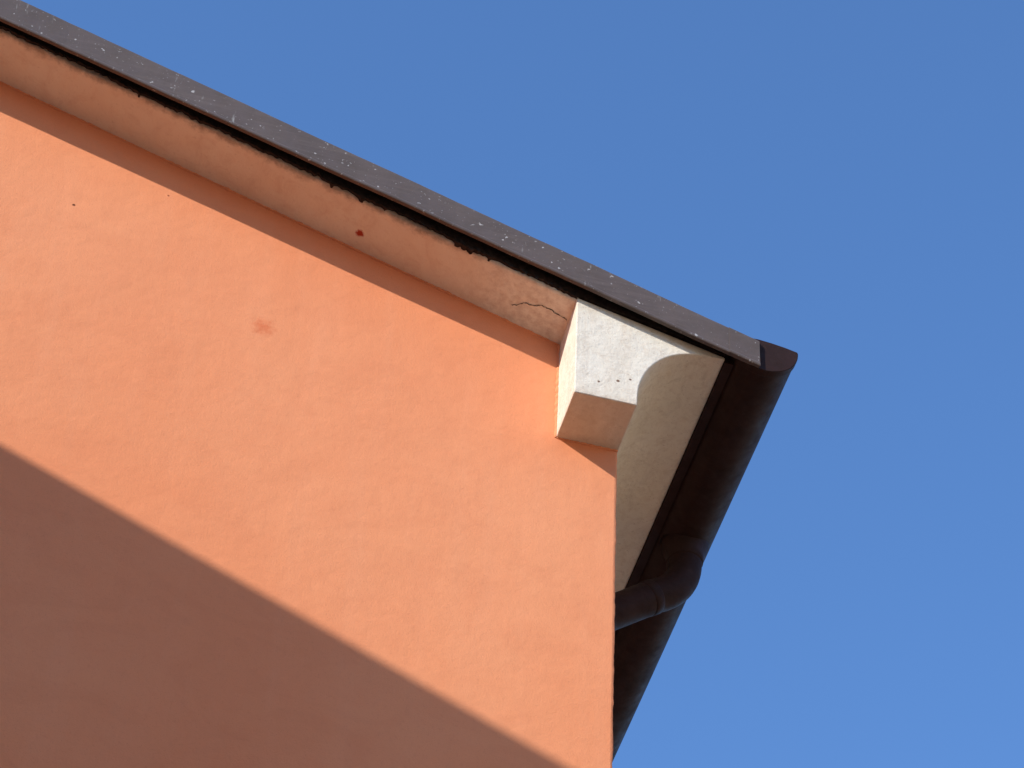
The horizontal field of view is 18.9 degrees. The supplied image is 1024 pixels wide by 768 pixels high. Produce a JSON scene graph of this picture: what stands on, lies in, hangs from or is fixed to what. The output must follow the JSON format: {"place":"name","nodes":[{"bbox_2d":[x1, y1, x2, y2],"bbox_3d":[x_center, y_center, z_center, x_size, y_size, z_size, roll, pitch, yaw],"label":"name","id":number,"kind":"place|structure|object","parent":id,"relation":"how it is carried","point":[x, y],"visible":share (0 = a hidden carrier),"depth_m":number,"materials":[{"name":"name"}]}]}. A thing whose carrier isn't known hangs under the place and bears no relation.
{"place":"outdoors","nodes":[
{"label":"outdoors","id":0,"kind":"place"},
{"bbox_2d":[21,0,1023,767],"label":"sky","id":1,"kind":"structure","parent":0,"point":[838,185],"materials":[{"name":"blue"}]},
{"bbox_2d":[554,345,559,436],"bbox_3d":[0.200,0.030,13.486,0.028,0.588,0.028,12,-47,-9],"label":"corbel side bead","id":2,"kind":"object","parent":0,"point":[556,397],"visible":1,"depth_m":13.46,"materials":[{"name":"beige paint"}]},
{"bbox_2d":[556,437,617,451],"bbox_3d":[0.324,0.262,13.293,0.277,0.018,0.018,12,-47,-9],"label":"corbel foot bead","id":3,"kind":"object","parent":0,"point":[596,446],"visible":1,"depth_m":13.29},
{"label":"ground","id":4,"kind":"structure","parent":0,"visible":0},
{"bbox_2d":[0,83,614,767],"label":"gable wall","id":5,"kind":"structure","parent":4,"relation":"on","point":[278,491],"depth_m":12.61,"materials":[{"name":"orange paint"}]},
{"bbox_2d":[610,452,616,767],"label":"side wall","id":6,"kind":"structure","parent":4,"relation":"on","point":[613,643],"depth_m":12.60,"materials":[{"name":"orange paint"}]},
{"bbox_2d":[557,298,724,591],"bbox_3d":[-0.860,3.825,17.129,0.679,0.600,11.288,12,-47,-9],"label":"corbel and eave cornice","id":7,"kind":"object","parent":6,"relation":"attached to","point":[635,394],"visible":0.39,"depth_m":13.49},
{"bbox_2d":[612,338,797,761],"bbox_3d":[-0.390,3.886,17.356,0.320,0.240,11.543,12,-47,-9],"label":"rain gutter","id":8,"kind":"object","parent":7,"relation":"attached to","point":[737,411],"visible":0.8,"depth_m":13.96,"materials":[{"name":"brown paint"}]},
{"bbox_3d":[-6.660,1.977,16.884,4.330,1.461,11.480,12,-47,-9],"label":"roof","id":9,"kind":"object","parent":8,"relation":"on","visible":0},
{"bbox_2d":[0,29,577,344],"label":"verge soffit","id":10,"kind":"structure","parent":9,"relation":"attached to","point":[317,203],"depth_m":13.73,"materials":[{"name":"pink paint"}]},
{"bbox_2d":[0,81,558,345],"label":"wall soffit bead","id":11,"kind":"object","parent":10,"relation":"attached to","point":[285,216],"depth_m":13.82,"materials":[{"name":"orange paint"}]},
{"bbox_2d":[511,303,566,319],"bbox_3d":[0.120,-0.332,13.613,0.250,0.085,0.048,3,-47,0],"label":"soffit crack","id":12,"kind":"object","parent":10,"relation":"on","point":[540,305],"visible":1,"depth_m":13.60,"materials":[{"name":"black paint"}]},
{"bbox_2d":[20,33,566,290],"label":"roof felt scraps","id":13,"kind":"object","parent":9,"relation":"attached to","point":[324,176],"visible":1,"depth_m":13.62,"materials":[{"name":"black"}]},
{"bbox_2d":[0,21,724,357],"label":"roof felt edge","id":14,"kind":"object","parent":9,"relation":"attached to","point":[488,252],"visible":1,"depth_m":13.61,"materials":[{"name":"black"}]},
{"bbox_2d":[0,0,751,364],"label":"verge flashing","id":15,"kind":"object","parent":9,"relation":"attached to","point":[222,108],"visible":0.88,"depth_m":13.62,"materials":[{"name":"brown metal"}]},
{"bbox_2d":[729,327,760,367],"bbox_3d":[0.974,-0.045,13.590,0.138,0.223,0.366,12,-47,-9],"label":"verge flashing end","id":16,"kind":"object","parent":9,"relation":"attached to","point":[744,347],"visible":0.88,"depth_m":13.46,"materials":[{"name":"brown metal"}]},
{"bbox_2d":[614,534,708,629],"bbox_3d":[0.394,4.532,10.166,0.665,11.200,0.230,12,-47,-9],"label":"downpipe","id":17,"kind":"object","parent":6,"relation":"attached to","point":[675,585],"visible":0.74,"depth_m":13.96,"materials":[{"name":"brown metal"}]}
]}

